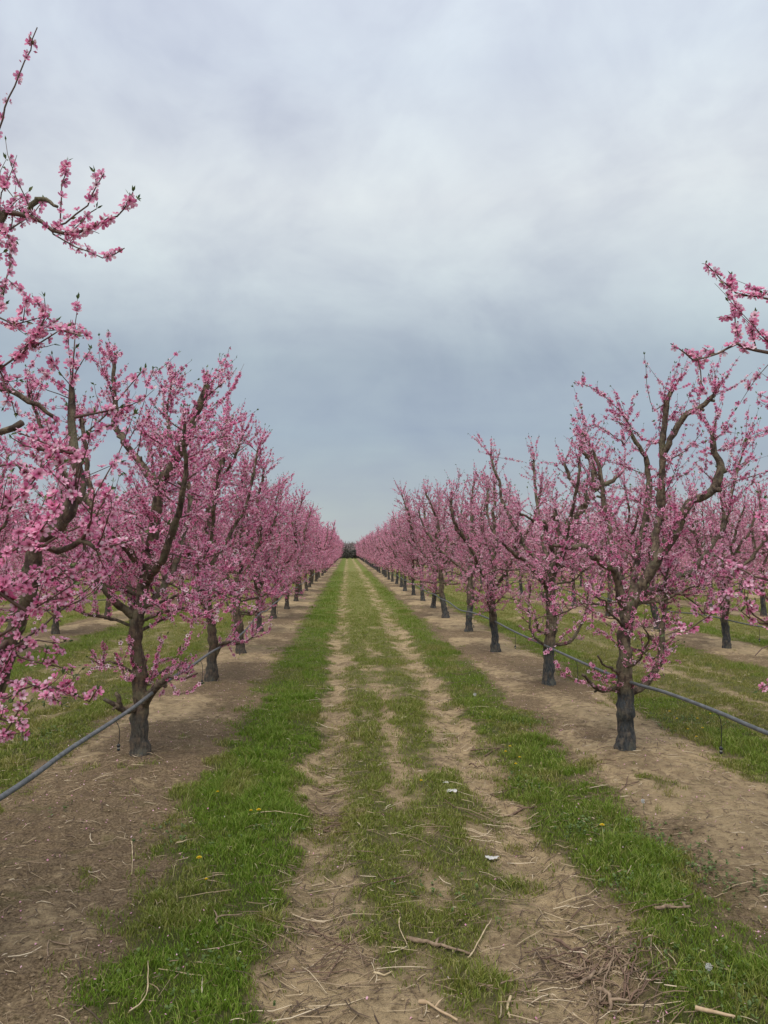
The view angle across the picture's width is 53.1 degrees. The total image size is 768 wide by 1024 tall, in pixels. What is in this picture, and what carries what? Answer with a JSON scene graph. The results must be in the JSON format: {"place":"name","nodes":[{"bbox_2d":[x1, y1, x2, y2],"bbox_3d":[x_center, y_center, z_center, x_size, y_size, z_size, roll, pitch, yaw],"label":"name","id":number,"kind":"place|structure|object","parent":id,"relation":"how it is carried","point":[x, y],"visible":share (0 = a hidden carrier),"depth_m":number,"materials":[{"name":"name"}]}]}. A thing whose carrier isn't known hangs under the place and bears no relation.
{"place":"outdoors","nodes":[
{"label":"outdoors","id":0,"kind":"place"},
{"bbox_2d":[0,558,767,1023],"bbox_3d":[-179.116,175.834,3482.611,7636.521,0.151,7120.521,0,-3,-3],"label":"ground","id":1,"kind":"structure","parent":0,"point":[516,690],"depth_m":4.83,"materials":[{"name":"soil"}]},
{"bbox_2d":[0,481,23,586],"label":"peach tree","id":2,"kind":"object","parent":1,"relation":"on","point":[11,528],"visible":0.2,"depth_m":22.05,"materials":[{"name":"pink plant"}]},
{"bbox_2d":[0,434,39,618],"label":"peach tree","id":3,"kind":"object","parent":1,"relation":"on","point":[2,477],"visible":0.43,"depth_m":12.53,"materials":[{"name":"pink plant"}]},
{"bbox_2d":[8,516,45,574],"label":"peach tree","id":4,"kind":"object","parent":1,"relation":"on","point":[23,554],"visible":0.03,"depth_m":34.08,"materials":[{"name":"pink plant"}]},
{"bbox_2d":[4,508,56,580],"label":"peach tree","id":5,"kind":"object","parent":1,"relation":"on","point":[20,556],"visible":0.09,"depth_m":24.61,"materials":[{"name":"pink plant"}]},
{"bbox_2d":[2,468,107,633],"bbox_3d":[-6.554,0.707,15.356,1.986,3.685,2.316,-1,-3,26],"label":"peach tree","id":6,"kind":"object","parent":1,"relation":"on","point":[55,626],"visible":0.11,"depth_m":15.21,"materials":[{"name":"pink plant"}]},
{"bbox_2d":[46,939,87,956],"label":"fallen stick","id":7,"kind":"object","parent":1,"relation":"on","point":[62,944],"visible":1,"depth_m":3.28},
{"bbox_2d":[0,27,170,745],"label":"peach tree","id":8,"kind":"object","parent":1,"relation":"on","point":[24,602],"visible":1,"depth_m":2.87,"materials":[{"name":"pink plant"}]},
{"bbox_2d":[85,481,147,619],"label":"peach tree","id":9,"kind":"object","parent":1,"relation":"on","point":[108,605],"visible":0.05,"depth_m":18.75,"materials":[{"name":"pink plant"}]},
{"bbox_2d":[0,330,258,756],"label":"peach tree","id":10,"kind":"object","parent":1,"relation":"on","point":[141,557],"visible":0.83,"depth_m":6.22,"materials":[{"name":"pink plant"}]},
{"bbox_2d":[0,572,320,800],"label":"irrigation pipe","id":11,"kind":"object","parent":10,"relation":"attached to","point":[28,779],"visible":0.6,"depth_m":4.67,"materials":[{"name":"black plastic"}]},
{"bbox_2d":[128,965,148,1011],"bbox_3d":[-0.919,1.812,2.947,0.044,0.010,0.356,0,-3,-6],"label":"straw stalk","id":12,"kind":"object","parent":1,"relation":"on","point":[146,992],"visible":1,"depth_m":2.87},
{"bbox_2d":[112,489,165,599],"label":"peach tree","id":13,"kind":"object","parent":1,"relation":"on","point":[136,518],"visible":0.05,"depth_m":21.47,"materials":[{"name":"pink plant"}]},
{"bbox_2d":[146,515,198,598],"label":"peach tree","id":14,"kind":"object","parent":1,"relation":"on","point":[169,560],"visible":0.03,"depth_m":24.87,"materials":[{"name":"pink plant"}]},
{"bbox_2d":[159,509,203,592],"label":"peach tree","id":15,"kind":"object","parent":1,"relation":"on","point":[182,559],"visible":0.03,"depth_m":27.91,"materials":[{"name":"pink plant"}]},
{"bbox_2d":[129,395,291,681],"bbox_3d":[-2.249,0.331,9.933,2.185,3.842,2.165,0,-3,-3],"label":"peach tree","id":16,"kind":"object","parent":1,"relation":"on","point":[218,474],"visible":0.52,"depth_m":9.72,"materials":[{"name":"pink plant"}]},
{"bbox_2d":[200,511,238,575],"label":"peach tree","id":17,"kind":"object","parent":1,"relation":"on","point":[217,517],"visible":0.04,"depth_m":34.33,"materials":[{"name":"pink plant"}]},
{"bbox_2d":[214,910,241,923],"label":"fallen stick","id":18,"kind":"object","parent":1,"relation":"on","point":[217,916],"visible":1,"depth_m":3.51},
{"bbox_2d":[183,446,312,653],"bbox_3d":[-2.268,0.617,12.588,2.263,3.549,1.757,0,-3,1],"label":"peach tree","id":19,"kind":"object","parent":1,"relation":"on","point":[259,541],"visible":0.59,"depth_m":12.46,"materials":[{"name":"pink plant"}]},
{"bbox_2d":[217,466,300,631],"bbox_3d":[-2.704,0.763,15.763,2.073,3.560,1.812,3,-4,-43],"label":"peach tree","id":20,"kind":"object","parent":1,"relation":"on","point":[257,589],"visible":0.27,"depth_m":15.66,"materials":[{"name":"pink plant"}]},
{"bbox_2d":[238,475,316,618],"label":"peach tree","id":21,"kind":"object","parent":1,"relation":"on","point":[299,508],"visible":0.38,"depth_m":18.54,"materials":[{"name":"pink plant"}]},
{"bbox_2d":[261,496,322,608],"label":"peach tree","id":22,"kind":"object","parent":1,"relation":"on","point":[306,539],"visible":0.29,"depth_m":22.14,"materials":[{"name":"pink plant"}]},
{"bbox_2d":[278,501,321,595],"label":"peach tree","id":23,"kind":"object","parent":1,"relation":"on","point":[311,566],"visible":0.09,"depth_m":28.23,"materials":[{"name":"pink plant"}]},
{"bbox_2d":[282,509,320,600],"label":"peach tree","id":24,"kind":"object","parent":1,"relation":"on","point":[308,542],"visible":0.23,"depth_m":25.11,"materials":[{"name":"pink plant"}]},
{"bbox_2d":[288,516,323,590],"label":"peach tree","id":25,"kind":"object","parent":1,"relation":"on","point":[315,567],"visible":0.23,"depth_m":31.47,"materials":[{"name":"pink plant"}]},
{"bbox_2d":[289,512,328,587],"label":"peach tree","id":26,"kind":"object","parent":1,"relation":"on","point":[310,575],"visible":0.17,"depth_m":34.51,"materials":[{"name":"pink plant"}]},
{"bbox_2d":[290,957,347,971],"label":"fallen stick","id":27,"kind":"object","parent":1,"relation":"on","point":[314,968],"visible":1,"depth_m":3.16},
{"bbox_2d":[300,514,338,583],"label":"peach tree","id":28,"kind":"object","parent":1,"relation":"on","point":[327,535],"visible":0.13,"depth_m":37.96,"materials":[{"name":"pink plant"}]},
{"bbox_2d":[311,512,337,581],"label":"peach tree","id":29,"kind":"object","parent":1,"relation":"on","point":[329,546],"visible":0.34,"depth_m":40.89,"materials":[{"name":"pink plant"}]},
{"bbox_2d":[318,532,333,577],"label":"peach tree","id":30,"kind":"object","parent":1,"relation":"on","point":[323,557],"visible":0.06,"depth_m":47.10,"materials":[{"name":"pink plant"}]},
{"bbox_2d":[297,967,358,982],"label":"fallen stick","id":31,"kind":"object","parent":1,"relation":"on","point":[323,978],"visible":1,"depth_m":3.08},
{"bbox_2d":[318,527,338,575],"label":"peach tree","id":32,"kind":"object","parent":1,"relation":"on","point":[329,549],"visible":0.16,"depth_m":50.55,"materials":[{"name":"pink plant"}]},
{"bbox_2d":[324,923,362,979],"bbox_3d":[-0.168,1.866,3.269,0.009,0.040,0.433,-1,-3,19],"label":"fallen stick","id":33,"kind":"object","parent":1,"relation":"on","point":[339,956],"visible":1,"depth_m":3.20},
{"bbox_2d":[314,920,374,964],"bbox_3d":[-0.163,1.865,3.338,0.007,0.050,0.386,-2,-4,41],"label":"fallen stick","id":34,"kind":"object","parent":1,"relation":"on","point":[339,944],"visible":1,"depth_m":3.29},
{"bbox_2d":[342,541,351,550],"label":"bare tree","id":35,"kind":"object","parent":1,"relation":"on","point":[347,546],"visible":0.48,"depth_m":223.81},
{"bbox_2d":[338,908,364,968],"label":"fallen stick","id":36,"kind":"object","parent":1,"relation":"on","point":[351,936],"visible":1,"depth_m":3.34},
{"bbox_2d":[346,549,358,558],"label":"bush","id":37,"kind":"object","parent":1,"relation":"on","point":[353,554],"visible":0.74,"depth_m":159.06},
{"bbox_2d":[367,527,383,572],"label":"peach tree","id":38,"kind":"object","parent":1,"relation":"on","point":[373,551],"visible":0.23,"depth_m":56.78,"materials":[{"name":"pink plant"}]},
{"bbox_2d":[369,532,384,575],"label":"peach tree","id":39,"kind":"object","parent":1,"relation":"on","point":[377,548],"visible":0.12,"depth_m":50.18,"materials":[{"name":"pink plant"}]},
{"bbox_2d":[370,521,389,576],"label":"peach tree","id":40,"kind":"object","parent":1,"relation":"on","point":[378,529],"visible":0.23,"depth_m":47.33,"materials":[{"name":"pink plant"}]},
{"bbox_2d":[373,527,390,579],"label":"peach tree","id":41,"kind":"object","parent":1,"relation":"on","point":[388,574],"visible":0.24,"depth_m":44.36,"materials":[{"name":"pink plant"}]},
{"bbox_2d":[2,529,761,577],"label":"distant orchard","id":42,"kind":"object","parent":1,"relation":"on","point":[534,553],"depth_m":55.72,"materials":[{"name":"pink plant"}]},
{"bbox_2d":[0,670,767,1023],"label":"soil clods","id":43,"kind":"object","parent":1,"relation":"on","point":[420,1016],"visible":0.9,"depth_m":3.89,"materials":[{"name":"soil"}]},
{"bbox_2d":[0,622,767,1023],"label":"twig litter","id":44,"kind":"object","parent":1,"relation":"on","point":[530,998],"visible":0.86,"depth_m":3.64,"materials":[{"name":"wood"}]},
{"bbox_2d":[309,924,367,964],"bbox_3d":[-0.209,1.870,3.341,0.014,0.059,0.505,2,-3,-34],"label":"fallen stick","id":45,"kind":"object","parent":44,"relation":"on","point":[334,941],"visible":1,"depth_m":3.35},
{"bbox_2d":[500,964,573,983],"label":"fallen stick","id":46,"kind":"object","parent":44,"relation":"on","point":[526,977],"visible":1,"depth_m":3.02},
{"bbox_2d":[540,927,618,958],"bbox_3d":[0.845,1.843,3.253,0.476,0.040,0.030,2,-3,-33],"label":"fallen stick","id":47,"kind":"object","parent":44,"relation":"on","point":[562,953],"visible":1,"depth_m":3.23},
{"bbox_2d":[572,955,619,976],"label":"fallen stick","id":48,"kind":"object","parent":44,"relation":"on","point":[578,975],"visible":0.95,"depth_m":3.10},
{"bbox_2d":[577,981,628,1010],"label":"fallen stick","id":49,"kind":"object","parent":44,"relation":"on","point":[588,1001],"visible":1,"depth_m":2.91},
{"bbox_2d":[2,652,767,1021],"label":"fallen petals","id":50,"kind":"object","parent":1,"relation":"on","point":[318,834],"visible":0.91,"depth_m":4.91,"materials":[{"name":"plant"}]},
{"bbox_2d":[376,527,394,581],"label":"peach tree","id":51,"kind":"object","parent":1,"relation":"on","point":[392,577],"visible":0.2,"depth_m":41.04,"materials":[{"name":"pink plant"}]},
{"bbox_2d":[374,512,399,583],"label":"peach tree","id":52,"kind":"object","parent":1,"relation":"on","point":[396,581],"visible":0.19,"depth_m":37.94,"materials":[{"name":"pink plant"}]},
{"bbox_2d":[7,706,767,1023],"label":"weeds","id":53,"kind":"object","parent":1,"relation":"on","point":[749,1002],"visible":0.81,"depth_m":3.92,"materials":[{"name":"green plant"}]},
{"bbox_2d":[358,864,420,901],"bbox_3d":[0.032,1.879,3.933,0.089,0.015,0.592,-2,-4,39],"label":"fallen stick","id":54,"kind":"object","parent":1,"relation":"on","point":[385,880],"visible":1,"depth_m":3.91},
{"bbox_2d":[380,512,422,590],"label":"peach tree","id":55,"kind":"object","parent":1,"relation":"on","point":[398,564],"visible":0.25,"depth_m":31.64,"materials":[{"name":"pink plant"}]},
{"bbox_2d":[380,514,425,586],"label":"peach tree","id":56,"kind":"object","parent":1,"relation":"on","point":[401,574],"visible":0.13,"depth_m":34.82,"materials":[{"name":"pink plant"}]},
{"bbox_2d":[379,513,444,594],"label":"peach tree","id":57,"kind":"object","parent":1,"relation":"on","point":[409,560],"visible":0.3,"depth_m":28.36,"materials":[{"name":"pink plant"}]},
{"bbox_2d":[389,502,455,600],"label":"peach tree","id":58,"kind":"object","parent":1,"relation":"on","point":[410,554],"visible":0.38,"depth_m":25.36,"materials":[{"name":"pink plant"}]},
{"bbox_2d":[403,508,469,607],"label":"peach tree","id":59,"kind":"object","parent":1,"relation":"on","point":[433,601],"visible":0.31,"depth_m":22.02,"materials":[{"name":"pink plant"}]},
{"bbox_2d":[392,478,482,617],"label":"peach tree","id":60,"kind":"object","parent":1,"relation":"on","point":[444,608],"visible":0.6,"depth_m":19.10,"materials":[{"name":"pink plant"}]},
{"bbox_2d":[406,935,469,954],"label":"fallen stick","id":61,"kind":"object","parent":1,"relation":"on","point":[421,941],"visible":1,"depth_m":3.30,"materials":[{"name":"wood"}]},
{"bbox_2d":[418,997,457,1020],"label":"fallen stick","id":62,"kind":"object","parent":1,"relation":"on","point":[423,1001],"visible":1,"depth_m":2.84,"materials":[{"name":"brown wood"}]},
{"bbox_2d":[446,530,480,578],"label":"peach tree","id":63,"kind":"object","parent":1,"relation":"on","point":[462,557],"visible":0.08,"depth_m":44.53,"materials":[{"name":"pink plant"}]},
{"bbox_2d":[398,459,532,631],"bbox_3d":[1.928,0.721,15.930,2.812,3.690,2.548,-2,-4,38],"label":"peach tree","id":64,"kind":"object","parent":1,"relation":"on","point":[470,597],"visible":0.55,"depth_m":15.84,"materials":[{"name":"pink plant"}]},
{"bbox_2d":[468,918,491,956],"bbox_3d":[0.420,1.850,3.336,0.008,0.024,0.368,-1,-3,24],"label":"straw stalk","id":65,"kind":"object","parent":1,"relation":"on","point":[479,939],"visible":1,"depth_m":3.32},
{"bbox_2d":[429,462,566,651],"bbox_3d":[1.939,0.773,12.735,2.240,3.280,2.073,0,-3,10],"label":"peach tree","id":66,"kind":"object","parent":1,"relation":"on","point":[490,594],"visible":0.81,"depth_m":12.41,"materials":[{"name":"pink plant"}]},
{"bbox_2d":[489,520,526,589],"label":"peach tree","id":67,"kind":"object","parent":1,"relation":"on","point":[506,562],"visible":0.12,"depth_m":31.95,"materials":[{"name":"pink plant"}]},
{"bbox_2d":[501,806,533,816],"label":"fallen stick","id":68,"kind":"object","parent":1,"relation":"on","point":[514,813],"visible":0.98,"depth_m":5.08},
{"bbox_2d":[496,505,545,594],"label":"peach tree","id":69,"kind":"object","parent":1,"relation":"on","point":[520,586],"visible":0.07,"depth_m":28.85,"materials":[{"name":"pink plant"}]},
{"bbox_2d":[460,412,632,685],"bbox_3d":[1.969,0.517,9.585,1.996,3.446,2.375,-2,-3,31],"label":"peach tree","id":70,"kind":"object","parent":1,"relation":"on","point":[550,632],"visible":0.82,"depth_m":9.60,"materials":[{"name":"bark"},{"name":"painted bark"},{"name":"flower petals"}]},
{"bbox_2d":[515,502,581,594],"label":"peach tree","id":71,"kind":"object","parent":1,"relation":"on","point":[540,546],"visible":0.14,"depth_m":25.89,"materials":[{"name":"pink plant"}]},
{"bbox_2d":[510,974,594,981],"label":"fallen stick","id":72,"kind":"object","parent":1,"relation":"on","point":[545,979],"visible":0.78,"depth_m":3.02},
{"bbox_2d":[541,504,600,605],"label":"peach tree","id":73,"kind":"object","parent":1,"relation":"on","point":[565,577],"visible":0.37,"depth_m":22.73,"materials":[{"name":"pink plant"}]},
{"bbox_2d":[553,937,589,962],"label":"fallen stick","id":74,"kind":"object","parent":1,"relation":"on","point":[560,941],"visible":0.94,"depth_m":3.28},
{"bbox_2d":[564,524,598,586],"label":"peach tree","id":75,"kind":"object","parent":1,"relation":"on","point":[580,585],"visible":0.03,"depth_m":35.43,"materials":[{"name":"pink plant"}]},
{"bbox_2d":[581,950,596,1006],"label":"fallen stick","id":76,"kind":"object","parent":1,"relation":"on","point":[587,969],"visible":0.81,"depth_m":3.03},
{"bbox_2d":[565,948,622,982],"bbox_3d":[0.867,1.847,3.097,0.366,0.050,0.040,2,-4,-37],"label":"fallen stick","id":77,"kind":"object","parent":1,"relation":"on","point":[570,978],"visible":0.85,"depth_m":3.05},
{"bbox_2d":[579,957,615,984],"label":"fallen stick","id":78,"kind":"object","parent":1,"relation":"on","point":[587,978],"visible":0.98,"depth_m":3.04,"materials":[{"name":"wood"}]},
{"bbox_2d":[578,513,617,589],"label":"peach tree","id":79,"kind":"object","parent":1,"relation":"on","point":[602,572],"visible":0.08,"depth_m":32.19,"materials":[{"name":"pink plant"}]},
{"bbox_2d":[560,960,649,977],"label":"fallen stick","id":80,"kind":"object","parent":1,"relation":"on","point":[609,971],"visible":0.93,"depth_m":3.10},
{"bbox_2d":[574,499,641,615],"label":"peach tree","id":81,"kind":"object","parent":1,"relation":"on","point":[609,585],"visible":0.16,"depth_m":19.47,"materials":[{"name":"pink plant"}]},
{"bbox_2d":[598,949,618,1002],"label":"fallen stick","id":82,"kind":"object","parent":1,"relation":"on","point":[610,963],"visible":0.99,"depth_m":3.03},
{"bbox_2d":[564,900,653,920],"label":"fallen stick","id":83,"kind":"object","parent":1,"relation":"on","point":[602,908],"visible":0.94,"depth_m":3.61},
{"bbox_2d":[595,986,629,1010],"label":"fallen stick","id":84,"kind":"object","parent":1,"relation":"on","point":[611,999],"visible":1,"depth_m":2.90,"materials":[{"name":"wood"}]},
{"bbox_2d":[598,933,630,1000],"bbox_3d":[0.936,1.856,3.155,0.070,0.055,0.447,0,-3,4],"label":"fallen stick","id":85,"kind":"object","parent":1,"relation":"on","point":[623,972],"visible":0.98,"depth_m":3.08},
{"bbox_2d":[594,931,642,981],"bbox_3d":[1.005,1.853,3.229,0.065,0.052,0.398,1,-3,-12],"label":"fallen stick","id":86,"kind":"object","parent":1,"relation":"on","point":[599,936],"visible":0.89,"depth_m":3.23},
{"bbox_2d":[595,935,656,956],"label":"fallen stick","id":87,"kind":"object","parent":1,"relation":"on","point":[622,945],"visible":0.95,"depth_m":3.25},
{"bbox_2d":[604,949,651,958],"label":"fallen stick","id":88,"kind":"object","parent":1,"relation":"on","point":[628,957],"visible":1,"depth_m":3.19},
{"bbox_2d":[622,935,642,997],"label":"fallen stick","id":89,"kind":"object","parent":1,"relation":"on","point":[628,975],"visible":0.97,"depth_m":3.08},
{"bbox_2d":[616,518,648,574],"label":"peach tree","id":90,"kind":"object","parent":1,"relation":"on","point":[631,569],"visible":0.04,"depth_m":29.10,"materials":[{"name":"pink plant"}]},
{"bbox_2d":[618,922,648,970],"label":"fallen stick","id":91,"kind":"object","parent":1,"relation":"on","point":[625,967],"visible":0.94,"depth_m":3.22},
{"bbox_2d":[520,346,767,751],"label":"peach tree","id":92,"kind":"object","parent":1,"relation":"on","point":[628,601],"visible":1,"depth_m":6.51,"materials":[{"name":"bark"},{"name":"painted bark"},{"name":"flower petals"}]},
{"bbox_2d":[361,557,767,753],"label":"irrigation pipe","id":93,"kind":"object","parent":92,"relation":"attached to","point":[737,720],"visible":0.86,"depth_m":5.84,"materials":[{"name":"black plastic"}]},
{"bbox_2d":[581,467,709,628],"bbox_3d":[5.481,0.773,16.279,2.325,3.614,2.256,0,-3,-6],"label":"peach tree","id":94,"kind":"object","parent":1,"relation":"on","point":[634,510],"visible":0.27,"depth_m":16.17,"materials":[{"name":"pink plant"}]},
{"bbox_2d":[630,969,666,999],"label":"fallen stick","id":95,"kind":"object","parent":1,"relation":"on","point":[643,986],"visible":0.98,"depth_m":3.00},
{"bbox_2d":[625,893,692,915],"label":"fallen stick","id":96,"kind":"object","parent":1,"relation":"on","point":[653,905],"visible":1,"depth_m":3.58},
{"bbox_2d":[640,507,690,582],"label":"peach tree","id":97,"kind":"object","parent":1,"relation":"on","point":[659,575],"visible":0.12,"depth_m":25.86,"materials":[{"name":"pink plant"}]},
{"bbox_2d":[654,901,690,909],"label":"fallen stick","id":98,"kind":"object","parent":1,"relation":"on","point":[664,906],"visible":1,"depth_m":3.59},
{"bbox_2d":[678,515,720,589],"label":"peach tree","id":99,"kind":"object","parent":1,"relation":"on","point":[689,558],"visible":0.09,"depth_m":32.51,"materials":[{"name":"pink plant"}]},
{"bbox_2d":[646,470,767,648],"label":"peach tree","id":100,"kind":"object","parent":1,"relation":"on","point":[726,638],"visible":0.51,"depth_m":13.11,"materials":[{"name":"bark"},{"name":"painted bark"},{"name":"flower petals"}]},
{"bbox_2d":[453,570,763,641],"bbox_3d":[4.369,3.581,44.953,0.117,0.379,71.485,0,-3,-3],"label":"irrigation pipe","id":101,"kind":"object","parent":100,"relation":"attached to","point":[676,612],"visible":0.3,"depth_m":13.99,"materials":[{"name":"black plastic"}]},
{"bbox_2d":[660,260,767,692],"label":"peach tree","id":102,"kind":"object","parent":1,"relation":"on","point":[750,328],"visible":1,"depth_m":3.31,"materials":[{"name":"bark"},{"name":"painted bark"},{"name":"flower petals"}]},
{"bbox_2d":[675,498,753,606],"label":"peach tree","id":103,"kind":"object","parent":1,"relation":"on","point":[710,539],"visible":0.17,"depth_m":22.72,"materials":[{"name":"pink plant"}]},
{"bbox_2d":[695,1005,735,1017],"bbox_3d":[1.200,1.816,2.783,0.134,0.020,0.021,-2,-3,30],"label":"split branch","id":104,"kind":"object","parent":1,"relation":"on","point":[703,1009],"visible":1,"depth_m":2.78,"materials":[{"name":"beige wood"}]},
{"bbox_2d":[717,514,760,593],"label":"peach tree","id":105,"kind":"object","parent":1,"relation":"on","point":[741,556],"visible":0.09,"depth_m":29.24,"materials":[{"name":"pink plant"}]},
{"bbox_2d":[713,480,767,615],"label":"peach tree","id":106,"kind":"object","parent":1,"relation":"on","point":[763,611],"visible":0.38,"depth_m":19.75,"materials":[{"name":"pink plant"}]},
{"bbox_2d":[0,571,767,1023],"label":"grass","id":107,"kind":"structure","parent":0,"point":[276,779],"depth_m":4.98,"materials":[{"name":"plant"}]},
{"bbox_2d":[0,0,767,548],"label":"sky","id":108,"kind":"structure","parent":0,"point":[410,229],"materials":[{"name":"grey"}]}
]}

